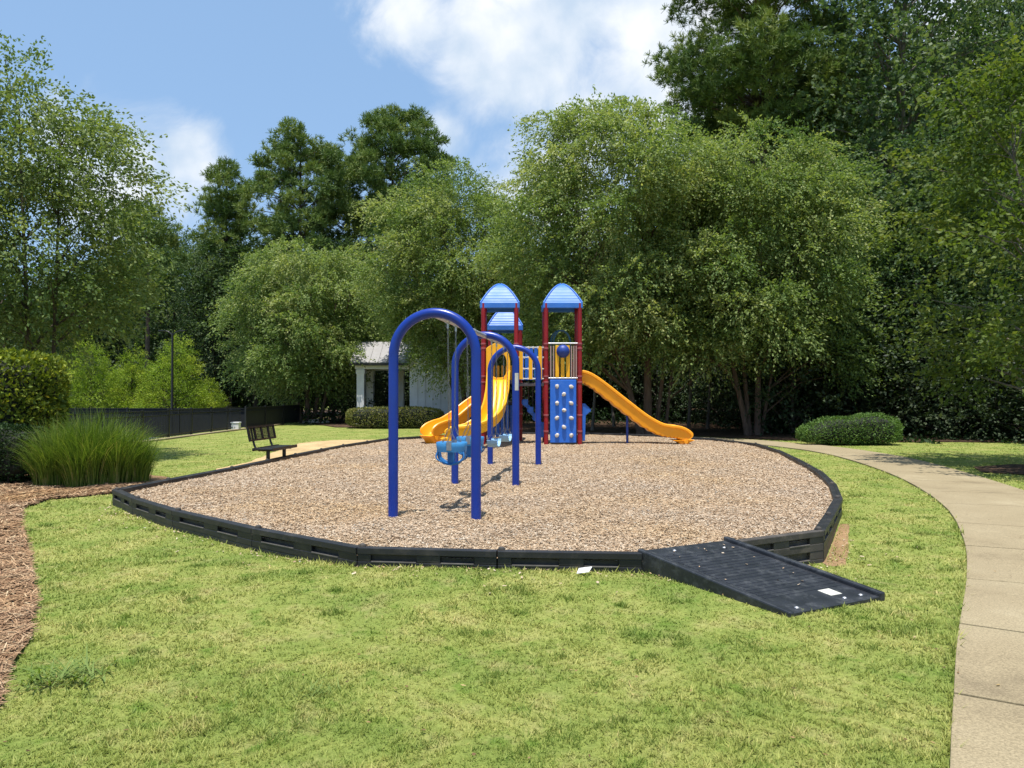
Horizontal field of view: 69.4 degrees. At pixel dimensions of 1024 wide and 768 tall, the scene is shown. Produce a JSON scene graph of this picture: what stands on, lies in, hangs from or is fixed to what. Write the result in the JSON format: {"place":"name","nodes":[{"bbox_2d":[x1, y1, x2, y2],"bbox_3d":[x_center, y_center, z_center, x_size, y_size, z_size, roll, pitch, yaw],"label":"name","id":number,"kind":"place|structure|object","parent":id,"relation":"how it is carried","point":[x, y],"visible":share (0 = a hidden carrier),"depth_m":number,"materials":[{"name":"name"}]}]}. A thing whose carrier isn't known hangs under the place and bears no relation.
{"place":"outdoors","nodes":[
{"label":"outdoors","id":0,"kind":"place"},
{"bbox_2d":[0,0,1013,305],"label":"sky","id":1,"kind":"structure","parent":0,"point":[214,77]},
{"bbox_2d":[0,406,1023,767],"bbox_3d":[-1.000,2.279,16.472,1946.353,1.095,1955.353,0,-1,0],"label":"ground","id":2,"kind":"structure","parent":0,"point":[304,634],"depth_m":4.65,"materials":[{"name":"green plant"}]},
{"bbox_2d":[6,644,122,693],"bbox_3d":[-2.453,1.579,4.069,0.643,0.123,0.818,1,-1,-36],"label":"weed tuft","id":3,"kind":"object","parent":2,"relation":"on","point":[65,673],"visible":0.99,"depth_m":4.12,"materials":[{"name":"green plant"}]},
{"bbox_2d":[0,474,166,707],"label":"pine straw bed","id":4,"kind":"object","parent":2,"relation":"on","point":[154,478],"visible":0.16,"depth_m":6.78,"materials":[{"name":"brown plant"}]},
{"bbox_2d":[0,422,54,483],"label":"shrub","id":5,"kind":"object","parent":4,"relation":"on","point":[11,470],"visible":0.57,"depth_m":12.85,"materials":[{"name":"green plant"}]},
{"bbox_2d":[0,346,72,436],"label":"clipped hedge","id":6,"kind":"object","parent":4,"relation":"on","point":[31,386],"visible":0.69,"depth_m":14.27,"materials":[{"name":"green plant"}]},
{"bbox_2d":[1,401,184,487],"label":"ornamental grass","id":7,"kind":"object","parent":4,"relation":"on","point":[84,456],"depth_m":12.59,"materials":[{"name":"green plant"}]},
{"bbox_2d":[62,333,134,407],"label":"feathery tree","id":8,"kind":"object","parent":2,"relation":"on","point":[84,386],"visible":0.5,"depth_m":44.68,"materials":[{"name":"green plant"}]},
{"bbox_2d":[0,29,203,396],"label":"river birch","id":9,"kind":"object","parent":2,"relation":"on","point":[32,181],"visible":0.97,"depth_m":17.35,"materials":[{"name":"green plant"}]},
{"bbox_2d":[55,406,244,440],"bbox_3d":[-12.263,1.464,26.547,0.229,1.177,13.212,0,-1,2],"label":"picket fence","id":10,"kind":"object","parent":2,"relation":"on","point":[235,414],"visible":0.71,"depth_m":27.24,"materials":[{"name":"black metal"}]},
{"bbox_2d":[129,329,219,407],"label":"feathery tree","id":11,"kind":"object","parent":2,"relation":"on","point":[178,380],"visible":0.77,"depth_m":45.60,"materials":[{"name":"green plant"}]},
{"bbox_2d":[147,423,284,441],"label":"curb","id":12,"kind":"structure","parent":2,"relation":"on","point":[175,437],"depth_m":28.45,"materials":[{"name":"concrete"}]},
{"bbox_2d":[245,405,302,427],"bbox_3d":[-11.700,1.612,36.994,0.172,1.149,6.942,0,-1,6],"label":"screen fence","id":13,"kind":"object","parent":2,"relation":"on","point":[265,415],"visible":0.86,"depth_m":36.22,"materials":[{"name":"black fabric"}]},
{"bbox_2d":[216,440,369,469],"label":"walkway","id":14,"kind":"structure","parent":2,"relation":"on","point":[306,446],"depth_m":21.18,"materials":[{"name":"beige concrete"}]},
{"bbox_2d":[246,424,296,458],"bbox_3d":[-5.211,1.480,16.042,0.624,1.167,1.240,0,-1,7],"label":"park bench","id":15,"kind":"object","parent":14,"relation":"on","point":[271,447],"visible":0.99,"depth_m":15.94,"materials":[{"name":"black metal"}]},
{"bbox_2d":[282,676,340,700],"bbox_3d":[-1.068,1.613,3.936,0.312,0.062,0.334,0,-1,-16],"label":"weed tuft","id":16,"kind":"object","parent":2,"relation":"on","point":[312,689],"visible":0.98,"depth_m":3.94,"materials":[{"name":"green plant"}]},
{"bbox_2d":[1,238,731,411],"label":"distant wood","id":17,"kind":"object","parent":2,"relation":"on","point":[244,402],"visible":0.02,"depth_m":80.18,"materials":[{"name":"green plant"}]},
{"bbox_2d":[349,324,470,419],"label":"pool house","id":18,"kind":"structure","parent":2,"relation":"on","point":[379,353],"depth_m":38.00,"materials":[{"name":"white paint"}]},
{"bbox_2d":[112,432,842,572],"bbox_3d":[0.624,1.747,16.283,11.205,0.389,19.792,0,-1,8],"label":"playground border","id":19,"kind":"object","parent":2,"relation":"on","point":[815,547],"visible":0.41,"depth_m":7.20,"materials":[{"name":"black plastic"}]},
{"bbox_2d":[95,434,897,591],"bbox_3d":[0.624,1.639,16.285,11.181,0.078,19.769,0,-1,8],"label":"wood chip bed","id":20,"kind":"object","parent":2,"relation":"on","point":[705,451],"visible":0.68,"depth_m":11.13,"materials":[{"name":"brown wood"}]},
{"bbox_2d":[388,308,540,519],"bbox_3d":[-0.422,0.486,11.610,1.083,2.629,6.511,0,-1,8],"label":"swing frame","id":21,"kind":"object","parent":20,"relation":"on","point":[456,320],"visible":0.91,"depth_m":8.48,"materials":[{"name":"blue paint"}]},
{"bbox_2d":[435,328,467,465],"bbox_3d":[-0.759,0.165,9.324,0.389,1.716,0.466,0,-1,8],"label":"bucket swing","id":22,"kind":"object","parent":21,"relation":"hanging from","point":[451,448],"visible":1,"depth_m":9.21,"materials":[{"name":"blue plastic"}]},
{"bbox_2d":[456,337,484,457],"bbox_3d":[-0.590,0.180,10.474,0.389,1.716,0.466,0,-1,8],"label":"bucket swing","id":23,"kind":"object","parent":21,"relation":"hanging from","point":[466,438],"visible":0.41,"depth_m":10.33,"materials":[{"name":"blue rubber"}]},
{"bbox_2d":[487,347,500,446],"bbox_3d":[-0.301,0.203,12.438,0.170,1.710,0.503,0,-1,8],"label":"belt swing","id":24,"kind":"object","parent":21,"relation":"hanging from","point":[493,442],"visible":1,"depth_m":12.24,"materials":[{"name":"blue rubber"}]},
{"bbox_2d":[499,351,511,441],"bbox_3d":[-0.118,0.214,13.688,0.170,1.700,0.503,0,-1,8],"label":"belt swing","id":25,"kind":"object","parent":21,"relation":"hanging from","point":[506,437],"visible":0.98,"depth_m":13.48,"materials":[{"name":"blue rubber"}]},
{"bbox_2d":[419,283,693,444],"bbox_3d":[1.110,-0.475,21.591,7.425,4.790,4.180,0,-1,-19],"label":"play structure","id":26,"kind":"object","parent":20,"relation":"on","point":[569,411],"visible":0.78,"depth_m":20.72,"materials":[{"name":"red paint"}]},
{"bbox_2d":[556,345,569,357],"bbox_3d":[1.420,-0.913,20.529,0.370,0.370,0.170,0,-1,0],"label":"bubble window","id":27,"kind":"structure","parent":26,"relation":"in","point":[562,351],"depth_m":20.49,"materials":[{"name":"blue plastic"}]},
{"bbox_2d":[3,454,1001,763],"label":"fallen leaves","id":28,"kind":"object","parent":2,"relation":"on","point":[635,676],"visible":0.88,"depth_m":4.00,"materials":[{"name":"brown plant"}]},
{"bbox_2d":[638,536,884,617],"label":"access ramp","id":29,"kind":"structure","parent":2,"relation":"on","point":[737,565],"depth_m":5.95,"materials":[{"name":"plastic"}]},
{"bbox_2d":[822,524,849,565],"bbox_3d":[3.616,1.752,8.160,0.212,0.088,2.126,0,-1,27],"label":"bare soil edge","id":30,"kind":"object","parent":2,"relation":"on","point":[840,536],"visible":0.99,"depth_m":7.98,"materials":[{"name":"brown soil"}]},
{"bbox_2d":[795,411,903,444],"bbox_3d":[10.562,1.402,23.182,3.281,1.103,1.374,0,-1,-2],"label":"clipped hedge","id":31,"kind":"object","parent":2,"relation":"on","point":[865,428],"visible":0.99,"depth_m":22.71,"materials":[{"name":"green plant"}]},
{"bbox_2d":[974,464,1023,473],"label":"mulch ring","id":32,"kind":"object","parent":2,"relation":"on","point":[1013,468],"visible":1,"depth_m":15.63,"materials":[{"name":"brown wood"}]},
{"bbox_2d":[859,15,1023,417],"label":"river birch","id":33,"kind":"object","parent":32,"relation":"on","point":[1001,344],"visible":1,"depth_m":15.96,"materials":[{"name":"green plant"}]},
{"bbox_2d":[303,406,1023,441],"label":"forest floor","id":34,"kind":"structure","parent":0,"point":[695,429],"depth_m":31.47,"materials":[{"name":"brown soil"}]},
{"bbox_2d":[0,261,65,352],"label":"hardwood tree","id":35,"kind":"object","parent":34,"relation":"on","point":[32,276],"visible":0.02,"depth_m":65.09,"materials":[{"name":"green plant"}]},
{"bbox_2d":[10,257,135,398],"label":"hardwood tree","id":36,"kind":"object","parent":34,"relation":"on","point":[67,351],"visible":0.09,"depth_m":59.47,"materials":[{"name":"green plant"}]},
{"bbox_2d":[58,241,188,404],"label":"hardwood tree","id":37,"kind":"object","parent":34,"relation":"on","point":[136,344],"visible":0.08,"depth_m":62.94,"materials":[{"name":"green plant"}]},
{"bbox_2d":[65,357,181,407],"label":"understorey tree","id":38,"kind":"object","parent":34,"relation":"on","point":[119,382],"visible":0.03,"depth_m":51.84,"materials":[{"name":"green plant"}]},
{"bbox_2d":[98,343,163,407],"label":"feathery tree","id":39,"kind":"object","parent":34,"relation":"on","point":[132,376],"visible":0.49,"depth_m":47.64,"materials":[{"name":"green plant"}]},
{"bbox_2d":[103,197,194,406],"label":"pine tree","id":40,"kind":"object","parent":34,"relation":"on","point":[171,239],"visible":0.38,"depth_m":52.03,"materials":[{"name":"green plant"}]},
{"bbox_2d":[108,215,195,399],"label":"hardwood tree","id":41,"kind":"object","parent":34,"relation":"on","point":[156,310],"visible":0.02,"depth_m":71.69,"materials":[{"name":"green plant"}]},
{"bbox_2d":[94,357,231,407],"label":"understorey tree","id":42,"kind":"object","parent":34,"relation":"on","point":[168,388],"visible":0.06,"depth_m":51.86,"materials":[{"name":"green plant"}]},
{"bbox_2d":[116,220,238,405],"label":"hardwood tree","id":43,"kind":"object","parent":34,"relation":"on","point":[164,327],"visible":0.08,"depth_m":60.97,"materials":[{"name":"green plant"}]},
{"bbox_2d":[150,233,263,406],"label":"hardwood tree","id":44,"kind":"object","parent":34,"relation":"on","point":[203,337],"visible":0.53,"depth_m":56.75,"materials":[{"name":"green plant"}]},
{"bbox_2d":[190,375,230,407],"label":"feathery tree","id":45,"kind":"object","parent":34,"relation":"on","point":[217,399],"visible":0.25,"depth_m":51.00,"materials":[{"name":"green plant"}]},
{"bbox_2d":[176,232,262,406],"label":"hardwood tree","id":46,"kind":"object","parent":34,"relation":"on","point":[230,398],"visible":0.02,"depth_m":73.77,"materials":[{"name":"green plant"}]},
{"bbox_2d":[185,154,264,406],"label":"pine tree","id":47,"kind":"object","parent":34,"relation":"on","point":[220,203],"visible":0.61,"depth_m":59.09,"materials":[{"name":"green plant"}]},
{"bbox_2d":[178,240,284,406],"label":"hardwood tree","id":48,"kind":"object","parent":34,"relation":"on","point":[255,403],"visible":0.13,"depth_m":57.76,"materials":[{"name":"green plant"}]},
{"bbox_2d":[230,245,328,413],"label":"hardwood tree","id":49,"kind":"object","parent":34,"relation":"on","point":[280,336],"visible":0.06,"depth_m":55.21,"materials":[{"name":"green plant"}]},
{"bbox_2d":[198,234,391,422],"bbox_3d":[-11.072,-2.866,40.104,10.034,10.406,9.202,0,-1,22],"label":"river birch","id":50,"kind":"object","parent":34,"relation":"on","point":[262,358],"visible":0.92,"depth_m":38.67,"materials":[{"name":"green plant"}]},
{"bbox_2d":[231,116,363,391],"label":"pine tree","id":51,"kind":"object","parent":34,"relation":"on","point":[316,157],"visible":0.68,"depth_m":56.71,"materials":[{"name":"green plant"}]},
{"bbox_2d":[254,308,405,423],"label":"understorey tree","id":52,"kind":"object","parent":34,"relation":"on","point":[350,405],"visible":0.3,"depth_m":40.90,"materials":[{"name":"green plant"}]},
{"bbox_2d":[302,149,383,410],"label":"pine tree","id":53,"kind":"object","parent":34,"relation":"on","point":[354,186],"visible":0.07,"depth_m":65.60,"materials":[{"name":"green plant"}]},
{"bbox_2d":[304,231,415,387],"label":"hardwood tree","id":54,"kind":"object","parent":34,"relation":"on","point":[355,240],"visible":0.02,"depth_m":56.87,"materials":[{"name":"green plant"}]},
{"bbox_2d":[289,249,431,376],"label":"hardwood tree","id":55,"kind":"object","parent":34,"relation":"on","point":[361,282],"visible":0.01,"depth_m":53.84,"materials":[{"name":"green plant"}]},
{"bbox_2d":[336,371,409,415],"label":"understorey tree","id":56,"kind":"object","parent":34,"relation":"on","point":[378,377],"visible":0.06,"depth_m":45.35,"materials":[{"name":"green plant"}]},
{"bbox_2d":[345,406,444,428],"bbox_3d":[-5.404,1.543,34.176,4.589,1.117,1.397,0,-1,-1],"label":"clipped hedge","id":57,"kind":"object","parent":34,"relation":"on","point":[408,417],"visible":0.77,"depth_m":33.70,"materials":[{"name":"green plant"}]},
{"bbox_2d":[337,101,456,243],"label":"pine tree","id":58,"kind":"object","parent":34,"relation":"on","point":[378,142],"visible":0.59,"depth_m":58.12,"materials":[{"name":"green plant"}]},
{"bbox_2d":[355,287,480,402],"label":"hardwood tree","id":59,"kind":"object","parent":34,"relation":"on","point":[393,332],"visible":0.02,"depth_m":45.48,"materials":[{"name":"green plant"}]},
{"bbox_2d":[383,336,468,405],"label":"understorey tree","id":60,"kind":"object","parent":34,"relation":"on","point":[405,394],"visible":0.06,"depth_m":42.92,"materials":[{"name":"green plant"}]},
{"bbox_2d":[343,154,556,423],"bbox_3d":[-2.646,-4.308,35.658,10.612,13.019,9.228,0,-1,0],"label":"river birch","id":61,"kind":"object","parent":34,"relation":"on","point":[428,235],"visible":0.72,"depth_m":34.12,"materials":[{"name":"green plant"}]},
{"bbox_2d":[479,235,575,367],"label":"young tree","id":62,"kind":"object","parent":34,"relation":"on","point":[520,305],"visible":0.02,"depth_m":33.55,"materials":[{"name":"green plant"}]},
{"bbox_2d":[495,326,582,420],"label":"understorey tree","id":63,"kind":"object","parent":34,"relation":"on","point":[526,393],"visible":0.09,"depth_m":42.63,"materials":[{"name":"green plant"}]},
{"bbox_2d":[522,353,614,417],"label":"understorey tree","id":64,"kind":"object","parent":34,"relation":"on","point":[587,399],"visible":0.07,"depth_m":46.49,"materials":[{"name":"green plant"}]},
{"bbox_2d":[523,234,643,430],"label":"young tree","id":65,"kind":"object","parent":34,"relation":"on","point":[593,412],"visible":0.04,"depth_m":31.41,"materials":[{"name":"green plant"}]},
{"bbox_2d":[560,317,654,416],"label":"hardwood tree","id":66,"kind":"object","parent":34,"relation":"on","point":[599,397],"visible":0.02,"depth_m":46.64,"materials":[{"name":"green plant"}]},
{"bbox_2d":[582,242,656,426],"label":"young tree","id":67,"kind":"object","parent":34,"relation":"on","point":[613,416],"depth_m":34.96,"materials":[{"name":"green plant"}]},
{"bbox_2d":[462,84,788,434],"bbox_3d":[4.395,-4.707,28.651,12.653,13.657,9.956,0,-1,0],"label":"river birch","id":68,"kind":"object","parent":34,"relation":"on","point":[566,189],"visible":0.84,"depth_m":26.75,"materials":[{"name":"green plant"}]},
{"bbox_2d":[583,369,705,417],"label":"understorey tree","id":69,"kind":"object","parent":34,"relation":"on","point":[643,397],"visible":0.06,"depth_m":47.73,"materials":[{"name":"green plant"}]},
{"bbox_2d":[570,184,724,418],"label":"hardwood tree","id":70,"kind":"object","parent":34,"relation":"on","point":[628,328],"visible":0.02,"depth_m":43.73,"materials":[{"name":"green plant"}]},
{"bbox_2d":[597,340,712,422],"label":"understorey tree","id":71,"kind":"object","parent":34,"relation":"on","point":[639,389],"visible":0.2,"depth_m":41.34,"materials":[{"name":"green plant"}]},
{"bbox_2d":[301,404,1023,444],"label":"brush","id":72,"kind":"object","parent":34,"relation":"on","point":[922,440],"visible":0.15,"depth_m":34.46,"materials":[{"name":"green plant"}]},
{"bbox_2d":[618,246,750,430],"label":"young tree","id":73,"kind":"object","parent":34,"relation":"on","point":[689,408],"visible":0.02,"depth_m":31.02,"materials":[{"name":"green plant"}]},
{"bbox_2d":[655,85,741,410],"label":"hardwood tree","id":74,"kind":"object","parent":34,"relation":"on","point":[684,190],"visible":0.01,"depth_m":60.13,"materials":[{"name":"green plant"}]},
{"bbox_2d":[649,237,764,428],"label":"young tree","id":75,"kind":"object","parent":34,"relation":"on","point":[708,411],"depth_m":32.90,"materials":[{"name":"plant"}]},
{"bbox_2d":[653,349,774,426],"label":"understorey tree","id":76,"kind":"object","parent":34,"relation":"on","point":[697,393],"visible":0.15,"depth_m":36.39,"materials":[{"name":"green plant"}]},
{"bbox_2d":[618,109,916,434],"bbox_3d":[9.392,-4.057,28.315,11.146,12.302,9.144,0,-1,0],"label":"river birch","id":77,"kind":"object","parent":34,"relation":"on","point":[794,211],"visible":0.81,"depth_m":26.33,"materials":[{"name":"green plant"}]},
{"bbox_2d":[641,0,894,401],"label":"pine tree","id":78,"kind":"object","parent":34,"relation":"on","point":[765,56],"visible":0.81,"depth_m":37.47,"materials":[{"name":"green plant"}]},
{"bbox_2d":[671,350,877,430],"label":"understorey tree","id":79,"kind":"object","parent":34,"relation":"on","point":[723,415],"visible":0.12,"depth_m":33.72,"materials":[{"name":"green plant"}]},
{"bbox_2d":[693,256,894,435],"bbox_3d":[10.840,-0.830,28.865,7.851,8.806,6.968,1,-1,-44],"label":"understorey tree","id":80,"kind":"object","parent":34,"relation":"on","point":[791,398],"visible":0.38,"depth_m":27.90,"materials":[{"name":"green plant"}]},
{"bbox_2d":[720,54,877,379],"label":"hardwood tree","id":81,"kind":"object","parent":34,"relation":"on","point":[770,145],"depth_m":45.97,"materials":[{"name":"green plant"}]},
{"bbox_2d":[728,147,909,411],"bbox_3d":[13.847,-4.348,35.172,9.376,13.085,9.173,0,-1,-16],"label":"hardwood tree","id":82,"kind":"object","parent":34,"relation":"on","point":[819,236],"depth_m":33.86,"materials":[{"name":"green plant"}]},
{"bbox_2d":[752,229,903,416],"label":"young tree","id":83,"kind":"object","parent":34,"relation":"on","point":[844,299],"visible":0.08,"depth_m":28.19,"materials":[{"name":"green plant"}]},
{"bbox_2d":[740,54,921,284],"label":"hardwood tree","id":84,"kind":"object","parent":34,"relation":"on","point":[863,132],"depth_m":43.91,"materials":[{"name":"green plant"}]},
{"bbox_2d":[742,273,974,435],"bbox_3d":[13.375,-0.660,29.469,7.646,8.340,9.748,0,-1,-31],"label":"understorey tree","id":85,"kind":"object","parent":34,"relation":"on","point":[890,399],"visible":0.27,"depth_m":27.76,"materials":[{"name":"green plant"}]},
{"bbox_2d":[792,230,942,412],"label":"young tree","id":86,"kind":"object","parent":34,"relation":"on","point":[902,280],"visible":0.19,"depth_m":28.34,"materials":[{"name":"green plant"}]},
{"bbox_2d":[750,0,1023,419],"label":"hardwood tree","id":87,"kind":"object","parent":34,"relation":"on","point":[864,10],"visible":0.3,"depth_m":33.41,"materials":[{"name":"green plant"}]},
{"bbox_2d":[818,314,963,431],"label":"understorey tree","id":88,"kind":"object","parent":34,"relation":"on","point":[883,371],"visible":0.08,"depth_m":29.80,"materials":[{"name":"green plant"}]},
{"bbox_2d":[780,114,1017,412],"bbox_3d":[16.260,-4.408,30.821,9.962,13.085,9.746,0,-1,16],"label":"hardwood tree","id":89,"kind":"object","parent":34,"relation":"on","point":[894,171],"visible":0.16,"depth_m":29.26,"materials":[{"name":"green plant"}]},
{"bbox_2d":[786,0,1023,369],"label":"hardwood tree","id":90,"kind":"object","parent":34,"relation":"on","point":[884,87],"visible":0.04,"depth_m":41.90,"materials":[{"name":"green plant"}]},
{"bbox_2d":[844,227,1013,432],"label":"young tree","id":91,"kind":"object","parent":34,"relation":"on","point":[916,278],"visible":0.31,"depth_m":27.67,"materials":[{"name":"green plant"}]},
{"bbox_2d":[835,299,1023,442],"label":"understorey tree","id":92,"kind":"object","parent":34,"relation":"on","point":[937,420],"visible":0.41,"depth_m":26.11,"materials":[{"name":"green plant"}]},
{"bbox_2d":[856,121,1023,428],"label":"hardwood tree","id":93,"kind":"object","parent":34,"relation":"on","point":[902,184],"visible":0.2,"depth_m":28.71,"materials":[{"name":"green plant"}]},
{"bbox_2d":[874,0,1023,405],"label":"hardwood tree","id":94,"kind":"object","parent":34,"relation":"on","point":[1005,6],"visible":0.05,"depth_m":39.07,"materials":[{"name":"green plant"}]},
{"bbox_2d":[888,264,1023,435],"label":"understorey tree","id":95,"kind":"object","parent":34,"relation":"on","point":[1017,398],"visible":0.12,"depth_m":26.57,"materials":[{"name":"green plant"}]},
{"bbox_2d":[889,296,1023,442],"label":"understorey tree","id":96,"kind":"object","parent":34,"relation":"on","point":[979,410],"visible":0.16,"depth_m":26.04,"materials":[{"name":"green plant"}]},
{"bbox_2d":[892,181,1023,392],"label":"young tree","id":97,"kind":"object","parent":34,"relation":"on","point":[954,280],"visible":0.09,"depth_m":28.95,"materials":[{"name":"green plant"}]},
{"bbox_2d":[906,228,1023,414],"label":"young tree","id":98,"kind":"object","parent":34,"relation":"on","point":[961,299],"visible":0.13,"depth_m":27.33,"materials":[{"name":"green plant"}]},
{"bbox_2d":[924,333,1023,445],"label":"understorey tree","id":99,"kind":"object","parent":34,"relation":"on","point":[999,417],"visible":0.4,"depth_m":25.05,"materials":[{"name":"green plant"}]},
{"bbox_2d":[701,437,1023,767],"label":"sidewalk","id":100,"kind":"structure","parent":0,"point":[988,722],"depth_m":5.52,"materials":[{"name":"concrete"}]},
{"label":"court","id":101,"kind":"structure","parent":0,"visible":0},
{"bbox_2d":[158,330,186,435],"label":"street lamp","id":102,"kind":"object","parent":101,"relation":"on","point":[172,350],"visible":0.88,"depth_m":40.96,"materials":[{"name":"black metal"}]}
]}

